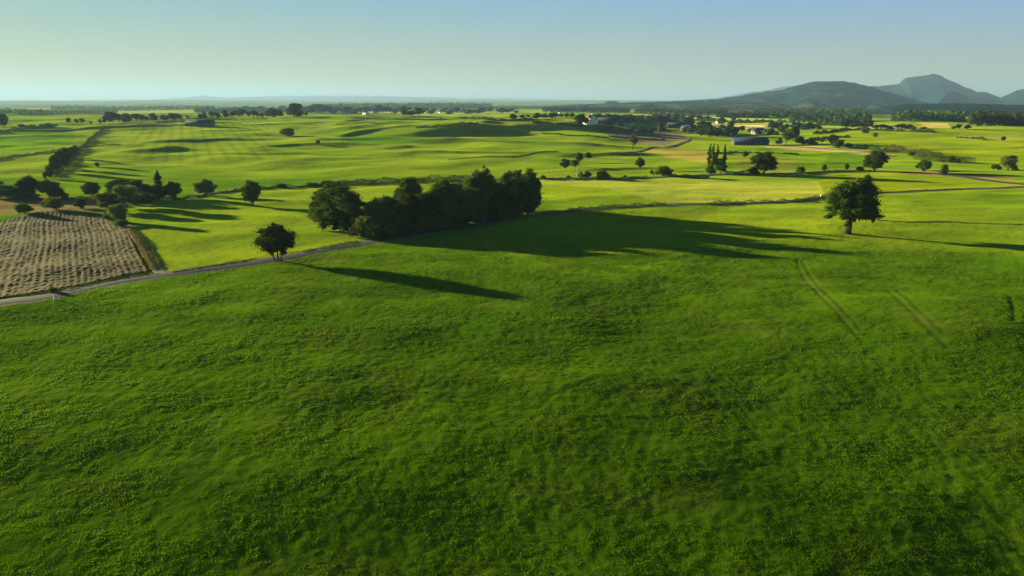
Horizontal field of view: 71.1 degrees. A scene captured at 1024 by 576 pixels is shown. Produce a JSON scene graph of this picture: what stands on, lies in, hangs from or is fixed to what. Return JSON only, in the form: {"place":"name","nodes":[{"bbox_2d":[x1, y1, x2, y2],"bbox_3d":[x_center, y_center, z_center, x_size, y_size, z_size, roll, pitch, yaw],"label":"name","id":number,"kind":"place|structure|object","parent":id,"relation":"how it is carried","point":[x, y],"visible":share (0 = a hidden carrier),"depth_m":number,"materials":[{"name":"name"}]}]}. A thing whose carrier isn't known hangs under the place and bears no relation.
{"place":"outdoors","nodes":[
{"label":"outdoors","id":0,"kind":"place"},
{"bbox_2d":[0,211,147,296],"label":"ploughed field","id":1,"kind":"structure","parent":0,"point":[42,250],"depth_m":171.00,"materials":[{"name":"soil"}]},
{"bbox_2d":[124,225,165,273],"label":"farm track","id":2,"kind":"structure","parent":0,"point":[156,271],"depth_m":172.36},
{"bbox_2d":[156,95,555,100],"bbox_3d":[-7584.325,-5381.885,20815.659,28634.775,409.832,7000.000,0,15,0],"label":"hills","id":3,"kind":"structure","parent":0,"point":[316,97],"depth_m":19976.74,"materials":[{"name":"grey"}]},
{"bbox_2d":[0,100,1023,575],"bbox_3d":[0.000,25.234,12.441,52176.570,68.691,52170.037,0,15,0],"label":"ground","id":4,"kind":"structure","parent":0,"point":[230,152],"depth_m":103.82,"materials":[{"name":"green plant"}]},
{"bbox_2d":[0,184,17,197],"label":"bush","id":5,"kind":"object","parent":4,"relation":"on","point":[6,190],"visible":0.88,"depth_m":261.92,"materials":[{"name":"green plant"}]},
{"bbox_2d":[13,203,34,212],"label":"bush","id":6,"kind":"object","parent":4,"relation":"on","point":[22,208],"visible":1,"depth_m":223.15,"materials":[{"name":"green plant"}]},
{"bbox_2d":[13,175,38,192],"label":"tree","id":7,"kind":"object","parent":4,"relation":"on","point":[26,182],"visible":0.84,"depth_m":261.38,"materials":[{"name":"green plant"}]},
{"bbox_2d":[11,190,40,199],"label":"bush","id":8,"kind":"object","parent":4,"relation":"on","point":[22,194],"visible":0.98,"depth_m":258.01,"materials":[{"name":"green plant"}]},
{"bbox_2d":[0,125,54,131],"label":"hedge","id":9,"kind":"object","parent":4,"relation":"on","point":[9,130],"visible":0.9,"depth_m":688.93,"materials":[{"name":"green plant"}]},
{"bbox_2d":[0,145,78,159],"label":"hedge","id":10,"kind":"object","parent":4,"relation":"on","point":[28,154],"visible":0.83,"depth_m":449.62,"materials":[{"name":"green plant"}]},
{"bbox_2d":[0,196,93,200],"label":"hedge","id":11,"kind":"object","parent":4,"relation":"on","point":[65,198],"visible":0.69,"depth_m":258.83,"materials":[{"name":"green plant"}]},
{"bbox_2d":[33,179,61,197],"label":"tree","id":12,"kind":"object","parent":4,"relation":"on","point":[44,185],"visible":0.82,"depth_m":260.91,"materials":[{"name":"green plant"}]},
{"bbox_2d":[42,164,53,178],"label":"bush","id":13,"kind":"object","parent":4,"relation":"on","point":[49,172],"visible":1,"depth_m":325.70,"materials":[{"name":"green plant"}]},
{"bbox_2d":[38,197,64,209],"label":"bush","id":14,"kind":"object","parent":4,"relation":"on","point":[53,203],"visible":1,"depth_m":231.03,"materials":[{"name":"green plant"}]},
{"bbox_2d":[47,155,63,169],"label":"tree","id":15,"kind":"object","parent":4,"relation":"on","point":[55,162],"visible":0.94,"depth_m":346.30,"materials":[{"name":"green plant"}]},
{"bbox_2d":[47,185,68,197],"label":"bush","id":16,"kind":"object","parent":4,"relation":"on","point":[58,192],"visible":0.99,"depth_m":260.36,"materials":[{"name":"green plant"}]},
{"bbox_2d":[0,107,117,114],"bbox_3d":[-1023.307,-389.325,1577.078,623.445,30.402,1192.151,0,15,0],"label":"woodland","id":17,"kind":"object","parent":4,"relation":"on","point":[55,111],"visible":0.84,"depth_m":1406.27,"materials":[{"name":"plant"}]},
{"bbox_2d":[53,149,66,167],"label":"tree","id":18,"kind":"object","parent":4,"relation":"on","point":[60,155],"visible":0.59,"depth_m":362.44,"materials":[{"name":"green plant"}]},
{"bbox_2d":[47,152,80,176],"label":"hedge","id":19,"kind":"object","parent":4,"relation":"on","point":[60,170],"visible":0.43,"depth_m":367.90,"materials":[{"name":"green plant"}]},
{"bbox_2d":[61,147,72,161],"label":"tree","id":20,"kind":"object","parent":4,"relation":"on","point":[68,153],"visible":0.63,"depth_m":383.65,"materials":[{"name":"green plant"}]},
{"bbox_2d":[73,197,86,208],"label":"bush","id":21,"kind":"object","parent":4,"relation":"on","point":[80,202],"visible":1,"depth_m":236.90,"materials":[{"name":"green plant"}]},
{"bbox_2d":[80,181,101,195],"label":"tree","id":22,"kind":"object","parent":4,"relation":"on","point":[89,188],"visible":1,"depth_m":263.71,"materials":[{"name":"green plant"}]},
{"bbox_2d":[79,127,104,151],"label":"hedge","id":23,"kind":"object","parent":4,"relation":"on","point":[86,143],"visible":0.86,"depth_m":550.51,"materials":[{"name":"green plant"}]},
{"bbox_2d":[91,191,120,209],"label":"tree","id":24,"kind":"object","parent":4,"relation":"on","point":[105,199],"visible":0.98,"depth_m":228.11,"materials":[{"name":"green plant"}]},
{"bbox_2d":[101,112,115,122],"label":"tree","id":25,"kind":"object","parent":4,"relation":"on","point":[109,116],"visible":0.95,"depth_m":793.79,"materials":[{"name":"green plant"}]},
{"bbox_2d":[102,178,129,192],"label":"tree","id":26,"kind":"object","parent":4,"relation":"on","point":[109,185],"visible":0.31,"depth_m":258.19,"materials":[{"name":"green plant"}]},
{"bbox_2d":[107,204,128,219],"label":"tree","id":27,"kind":"object","parent":4,"relation":"on","point":[118,211],"visible":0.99,"depth_m":209.22,"materials":[{"name":"green plant"}]},
{"bbox_2d":[114,218,131,226],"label":"bush","id":28,"kind":"object","parent":4,"relation":"on","point":[123,222],"visible":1,"depth_m":204.62,"materials":[{"name":"green plant"}]},
{"bbox_2d":[111,184,142,207],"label":"tree","id":29,"kind":"object","parent":4,"relation":"on","point":[127,194],"visible":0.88,"depth_m":237.76,"materials":[{"name":"green plant"}]},
{"bbox_2d":[50,104,214,110],"bbox_3d":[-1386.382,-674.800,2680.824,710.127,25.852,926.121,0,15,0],"label":"woodland","id":30,"kind":"object","parent":4,"relation":"on","point":[134,108],"visible":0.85,"depth_m":2513.56,"materials":[{"name":"plant"}]},
{"bbox_2d":[120,179,151,194],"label":"tree","id":31,"kind":"object","parent":4,"relation":"on","point":[137,183],"visible":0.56,"depth_m":256.88,"materials":[{"name":"green plant"}]},
{"bbox_2d":[125,227,156,269],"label":"weed strip","id":32,"kind":"object","parent":4,"relation":"on","point":[135,236],"visible":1,"depth_m":172.86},
{"bbox_2d":[130,190,157,205],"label":"bush","id":33,"kind":"object","parent":4,"relation":"on","point":[147,197],"visible":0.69,"depth_m":248.07,"materials":[{"name":"green plant"}]},
{"bbox_2d":[132,228,164,269],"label":"weed strip","id":34,"kind":"object","parent":4,"relation":"on","point":[153,253],"visible":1,"depth_m":173.80,"materials":[{"name":"green plant"}]},
{"bbox_2d":[147,184,167,198],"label":"tree","id":35,"kind":"object","parent":4,"relation":"on","point":[157,190],"visible":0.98,"depth_m":258.95,"materials":[{"name":"green plant"}]},
{"bbox_2d":[163,181,182,197],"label":"tree","id":36,"kind":"object","parent":4,"relation":"on","point":[173,189],"visible":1,"depth_m":260.54,"materials":[{"name":"green plant"}]},
{"bbox_2d":[152,192,215,200],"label":"hedge","id":37,"kind":"object","parent":4,"relation":"on","point":[175,198],"visible":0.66,"depth_m":263.30,"materials":[{"name":"green plant"}]},
{"bbox_2d":[184,119,214,125],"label":"barn","id":38,"kind":"structure","parent":4,"relation":"on","point":[199,122],"depth_m":723.50,"materials":[{"name":"metal"}]},
{"bbox_2d":[191,179,218,196],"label":"tree","id":39,"kind":"object","parent":4,"relation":"on","point":[204,185],"visible":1,"depth_m":267.19,"materials":[{"name":"green plant"}]},
{"bbox_2d":[240,180,261,205],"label":"tree","id":40,"kind":"object","parent":4,"relation":"on","point":[250,190],"visible":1,"depth_m":241.87,"materials":[{"name":"green plant"}]},
{"bbox_2d":[194,106,315,112],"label":"woodland","id":41,"kind":"object","parent":4,"relation":"on","point":[219,109],"visible":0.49,"depth_m":1893.90,"materials":[{"name":"plant"}]},
{"bbox_2d":[305,200,325,220],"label":"tree","id":42,"kind":"object","parent":4,"relation":"on","point":[311,204],"visible":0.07,"depth_m":208.41,"materials":[{"name":"green plant"}]},
{"bbox_2d":[308,181,348,201],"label":"tree","id":43,"kind":"object","parent":4,"relation":"on","point":[330,185],"visible":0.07,"depth_m":221.44,"materials":[{"name":"green plant"}]},
{"bbox_2d":[308,185,362,229],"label":"tree","id":44,"kind":"object","parent":4,"relation":"on","point":[326,215],"visible":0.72,"depth_m":195.98,"materials":[{"name":"green plant"}]},
{"bbox_2d":[217,178,460,193],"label":"hedge","id":45,"kind":"object","parent":4,"relation":"on","point":[366,183],"visible":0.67,"depth_m":304.49,"materials":[{"name":"green plant"}]},
{"bbox_2d":[336,197,367,226],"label":"tree","id":46,"kind":"object","parent":4,"relation":"on","point":[351,209],"visible":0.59,"depth_m":192.50,"materials":[{"name":"green plant"}]},
{"bbox_2d":[351,214,377,237],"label":"bush","id":47,"kind":"object","parent":4,"relation":"on","point":[363,221],"visible":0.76,"depth_m":187.65,"materials":[{"name":"green plant"}]},
{"bbox_2d":[364,224,386,238],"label":"bush","id":48,"kind":"object","parent":4,"relation":"on","point":[375,231],"visible":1,"depth_m":184.52,"materials":[{"name":"green plant"}]},
{"bbox_2d":[360,197,393,224],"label":"tree","id":49,"kind":"object","parent":4,"relation":"on","point":[377,210],"visible":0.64,"depth_m":191.13,"materials":[{"name":"green plant"}]},
{"bbox_2d":[378,195,400,217],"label":"tree","id":50,"kind":"object","parent":4,"relation":"on","point":[391,202],"visible":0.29,"depth_m":203.52,"materials":[{"name":"green plant"}]},
{"bbox_2d":[391,191,419,224],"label":"tree","id":51,"kind":"object","parent":4,"relation":"on","point":[408,204],"visible":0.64,"depth_m":196.04,"materials":[{"name":"green plant"}]},
{"bbox_2d":[322,102,491,109],"bbox_3d":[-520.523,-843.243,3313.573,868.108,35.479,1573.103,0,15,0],"label":"woodland","id":52,"kind":"object","parent":4,"relation":"on","point":[427,105],"visible":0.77,"depth_m":3106.68,"materials":[{"name":"plant"}]},
{"bbox_2d":[393,176,423,201],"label":"tree","id":53,"kind":"object","parent":4,"relation":"on","point":[409,185],"visible":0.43,"depth_m":224.22,"materials":[{"name":"green plant"}]},
{"bbox_2d":[329,173,491,182],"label":"hedge","id":54,"kind":"object","parent":4,"relation":"on","point":[389,180],"visible":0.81,"depth_m":317.53,"materials":[{"name":"green plant"}]},
{"bbox_2d":[411,191,442,217],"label":"tree","id":55,"kind":"object","parent":4,"relation":"on","point":[425,201],"visible":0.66,"depth_m":198.77,"materials":[{"name":"green plant"}]},
{"bbox_2d":[416,121,479,127],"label":"hedge","id":56,"kind":"object","parent":4,"relation":"on","point":[451,124],"visible":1,"depth_m":630.37,"materials":[{"name":"green plant"}]},
{"bbox_2d":[439,116,532,120],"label":"hedge","id":57,"kind":"object","parent":4,"relation":"on","point":[493,119],"visible":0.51,"depth_m":725.03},
{"bbox_2d":[0,186,1017,306],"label":"verge","id":58,"kind":"structure","parent":4,"relation":"on","point":[156,278],"depth_m":167.68,"materials":[{"name":"plant"}]},
{"bbox_2d":[0,271,153,297],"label":"hedge","id":59,"kind":"object","parent":58,"relation":"on","point":[71,287],"visible":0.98,"depth_m":139.06,"materials":[{"name":"green plant"}]},
{"bbox_2d":[246,221,300,260],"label":"lane tree","id":60,"kind":"object","parent":58,"relation":"on","point":[272,239],"visible":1,"depth_m":158.15,"materials":[{"name":"green plant"}]},
{"bbox_2d":[426,177,463,228],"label":"tree","id":61,"kind":"object","parent":58,"relation":"on","point":[450,194],"visible":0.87,"depth_m":200.78,"materials":[{"name":"green plant"}]},
{"bbox_2d":[453,186,484,220],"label":"tree","id":62,"kind":"object","parent":58,"relation":"on","point":[469,203],"visible":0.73,"depth_m":204.74,"materials":[{"name":"green plant"}]},
{"bbox_2d":[463,168,497,220],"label":"tree","id":63,"kind":"object","parent":58,"relation":"on","point":[483,182],"visible":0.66,"depth_m":209.44,"materials":[{"name":"green plant"}]},
{"bbox_2d":[482,178,513,219],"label":"tree","id":64,"kind":"object","parent":58,"relation":"on","point":[497,200],"visible":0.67,"depth_m":213.30,"materials":[{"name":"green plant"}]},
{"bbox_2d":[499,169,528,213],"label":"tree","id":65,"kind":"object","parent":58,"relation":"on","point":[517,198],"visible":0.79,"depth_m":219.80,"materials":[{"name":"green plant"}]},
{"bbox_2d":[519,168,546,213],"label":"tree","id":66,"kind":"object","parent":58,"relation":"on","point":[530,181],"visible":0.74,"depth_m":224.31,"materials":[{"name":"green plant"}]},
{"bbox_2d":[566,202,665,210],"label":"hedge","id":67,"kind":"object","parent":58,"relation":"on","point":[605,206],"visible":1,"depth_m":239.40,"materials":[{"name":"green plant"}]},
{"bbox_2d":[706,195,826,204],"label":"hedge","id":68,"kind":"object","parent":58,"relation":"on","point":[799,199],"visible":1,"depth_m":254.01,"materials":[{"name":"green plant"}]},
{"bbox_2d":[461,105,562,109],"bbox_3d":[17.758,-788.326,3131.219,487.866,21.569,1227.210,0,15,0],"label":"woodland","id":69,"kind":"object","parent":4,"relation":"on","point":[526,106],"visible":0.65,"depth_m":2974.50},
{"bbox_2d":[542,106,629,112],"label":"woodland","id":70,"kind":"object","parent":4,"relation":"on","point":[608,109],"visible":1,"depth_m":1901.78,"materials":[{"name":"plant"}]},
{"bbox_2d":[541,176,644,179],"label":"hedge","id":71,"kind":"object","parent":4,"relation":"on","point":[591,178],"visible":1,"depth_m":323.37,"materials":[{"name":"green plant"}]},
{"bbox_2d":[594,170,610,177],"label":"bush","id":72,"kind":"object","parent":4,"relation":"on","point":[602,174],"visible":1,"depth_m":323.40,"materials":[{"name":"green plant"}]},
{"bbox_2d":[597,117,621,124],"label":"farm shed","id":73,"kind":"structure","parent":4,"relation":"on","point":[606,120],"depth_m":792.49,"materials":[{"name":"metal"}]},
{"bbox_2d":[654,165,673,175],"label":"bush","id":74,"kind":"object","parent":4,"relation":"on","point":[662,170],"visible":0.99,"depth_m":334.94,"materials":[{"name":"green plant"}]},
{"bbox_2d":[667,122,687,128],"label":"farm building","id":75,"kind":"structure","parent":4,"relation":"on","point":[677,125],"depth_m":899.14,"materials":[{"name":"metal"}]},
{"bbox_2d":[634,106,727,114],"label":"woodland","id":76,"kind":"object","parent":4,"relation":"on","point":[690,110],"visible":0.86,"depth_m":1785.58,"materials":[{"name":"plant"}]},
{"bbox_2d":[670,173,708,178],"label":"hedge","id":77,"kind":"object","parent":4,"relation":"on","point":[688,176],"visible":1,"depth_m":331.08,"materials":[{"name":"green plant"}]},
{"bbox_2d":[715,158,727,173],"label":"tree","id":78,"kind":"object","parent":4,"relation":"on","point":[721,165],"visible":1,"depth_m":346.95,"materials":[{"name":"green plant"}]},
{"bbox_2d":[681,105,763,110],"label":"woodland","id":79,"kind":"object","parent":4,"relation":"on","point":[742,108],"visible":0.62,"depth_m":2507.49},
{"bbox_2d":[716,111,768,117],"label":"woodland","id":80,"kind":"object","parent":4,"relation":"on","point":[761,114],"visible":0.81,"depth_m":1437.34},
{"bbox_2d":[730,137,769,144],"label":"barn","id":81,"kind":"structure","parent":4,"relation":"on","point":[749,141],"depth_m":561.32,"materials":[{"name":"metal"}]},
{"bbox_2d":[750,151,778,173],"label":"tree","id":82,"kind":"object","parent":4,"relation":"on","point":[765,161],"visible":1,"depth_m":341.44,"materials":[{"name":"green plant"}]},
{"bbox_2d":[732,118,799,122],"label":"hedge","id":83,"kind":"object","parent":4,"relation":"on","point":[739,120],"visible":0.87,"depth_m":1139.07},
{"bbox_2d":[788,125,800,140],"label":"tree","id":84,"kind":"object","parent":4,"relation":"on","point":[794,131],"visible":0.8,"depth_m":623.57,"materials":[{"name":"green plant"}]},
{"bbox_2d":[766,107,871,115],"bbox_3d":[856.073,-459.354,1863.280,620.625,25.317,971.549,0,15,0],"label":"woodland","id":85,"kind":"object","parent":4,"relation":"on","point":[830,110],"visible":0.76,"depth_m":1588.53,"materials":[{"name":"plant"}]},
{"bbox_2d":[770,169,869,174],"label":"hedge","id":86,"kind":"object","parent":4,"relation":"on","point":[822,172],"visible":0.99,"depth_m":351.29,"materials":[{"name":"green plant"}]},
{"bbox_2d":[788,111,872,122],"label":"woodland","id":87,"kind":"object","parent":4,"relation":"on","point":[808,117],"visible":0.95,"depth_m":1068.71,"materials":[{"name":"plant"}]},
{"bbox_2d":[803,121,868,126],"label":"hedge","id":88,"kind":"object","parent":4,"relation":"on","point":[828,124],"visible":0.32,"depth_m":928.66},
{"bbox_2d":[813,126,869,133],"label":"hedge","id":89,"kind":"object","parent":4,"relation":"on","point":[837,130],"visible":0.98,"depth_m":739.34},
{"bbox_2d":[821,174,885,233],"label":"lone tree","id":90,"kind":"object","parent":4,"relation":"on","point":[849,201],"visible":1,"depth_m":189.90,"materials":[{"name":"green plant"}]},
{"bbox_2d":[853,144,882,151],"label":"hedge","id":91,"kind":"object","parent":4,"relation":"on","point":[878,148],"visible":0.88,"depth_m":507.83,"materials":[{"name":"green plant"}]},
{"bbox_2d":[861,149,890,171],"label":"tree","id":92,"kind":"object","parent":4,"relation":"on","point":[874,160],"visible":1,"depth_m":363.68,"materials":[{"name":"green plant"}]},
{"bbox_2d":[870,128,936,132],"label":"hedge","id":93,"kind":"object","parent":4,"relation":"on","point":[898,130],"visible":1,"depth_m":675.24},
{"bbox_2d":[882,144,941,155],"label":"hedge","id":94,"kind":"object","parent":4,"relation":"on","point":[906,151],"visible":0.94,"depth_m":475.69,"materials":[{"name":"green plant"}]},
{"bbox_2d":[915,159,935,170],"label":"bush","id":95,"kind":"object","parent":4,"relation":"on","point":[923,164],"visible":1,"depth_m":370.16,"materials":[{"name":"green plant"}]},
{"bbox_2d":[891,109,966,121],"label":"woodland","id":96,"kind":"object","parent":4,"relation":"on","point":[925,115],"visible":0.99,"depth_m":913.09,"materials":[{"name":"plant"}]},
{"bbox_2d":[913,153,975,163],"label":"hedge","id":97,"kind":"object","parent":4,"relation":"on","point":[928,157],"visible":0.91,"depth_m":413.43,"materials":[{"name":"green plant"}]},
{"bbox_2d":[875,219,1023,224],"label":"weed strip","id":98,"kind":"object","parent":4,"relation":"on","point":[944,221],"visible":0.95,"depth_m":209.96,"materials":[{"name":"green plant"}]},
{"bbox_2d":[966,109,1023,125],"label":"woodland","id":99,"kind":"object","parent":4,"relation":"on","point":[988,117],"visible":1,"depth_m":768.21,"materials":[{"name":"plant"}]},
{"bbox_2d":[1000,155,1018,170],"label":"tree","id":100,"kind":"object","parent":4,"relation":"on","point":[1008,161],"visible":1,"depth_m":361.15,"materials":[{"name":"green plant"}]},
{"bbox_2d":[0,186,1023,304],"bbox_3d":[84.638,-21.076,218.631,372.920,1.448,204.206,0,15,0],"label":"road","id":101,"kind":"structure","parent":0,"point":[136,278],"depth_m":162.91,"materials":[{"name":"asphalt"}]},
{"bbox_2d":[0,0,1023,99],"label":"sky","id":102,"kind":"structure","parent":0,"point":[50,49],"materials":[{"name":"blue"}]},
{"bbox_2d":[194,170,1023,194],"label":"country road","id":103,"kind":"structure","parent":0,"point":[973,178],"depth_m":331.57,"materials":[{"name":"asphalt"}]},
{"bbox_2d":[609,139,690,153],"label":"dirt track","id":104,"kind":"structure","parent":0,"point":[674,145],"depth_m":517.76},
{"bbox_2d":[552,100,860,108],"bbox_3d":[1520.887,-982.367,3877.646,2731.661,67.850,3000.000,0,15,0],"label":"foothills","id":105,"kind":"structure","parent":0,"point":[679,104],"depth_m":3507.04,"materials":[{"name":"plant"}]},
{"bbox_2d":[682,84,801,100],"bbox_3d":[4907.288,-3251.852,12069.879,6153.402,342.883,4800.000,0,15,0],"label":"hill","id":106,"kind":"structure","parent":0,"point":[780,88],"depth_m":11943.25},
{"bbox_2d":[710,81,930,108],"bbox_3d":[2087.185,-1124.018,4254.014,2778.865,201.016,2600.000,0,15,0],"label":"hill","id":107,"kind":"structure","parent":0,"point":[825,94],"depth_m":3836.36,"materials":[{"name":"plant"}]},
{"bbox_2d":[768,145,892,156],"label":"dirt path","id":108,"kind":"structure","parent":0,"point":[830,149],"depth_m":513.96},
{"bbox_2d":[870,74,1007,103],"bbox_3d":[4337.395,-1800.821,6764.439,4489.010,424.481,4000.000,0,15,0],"label":"mountain","id":109,"kind":"structure","parent":0,"point":[933,88],"depth_m":6080.46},
{"bbox_2d":[868,103,1023,117],"bbox_3d":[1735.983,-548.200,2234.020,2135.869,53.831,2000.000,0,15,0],"label":"foothills","id":110,"kind":"structure","parent":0,"point":[954,107],"depth_m":2022.01,"materials":[{"name":"plant"}]},
{"bbox_2d":[995,89,1023,104],"bbox_3d":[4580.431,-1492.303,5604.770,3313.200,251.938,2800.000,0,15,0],"label":"hill","id":111,"kind":"structure","parent":0,"point":[1016,97],"depth_m":5315.43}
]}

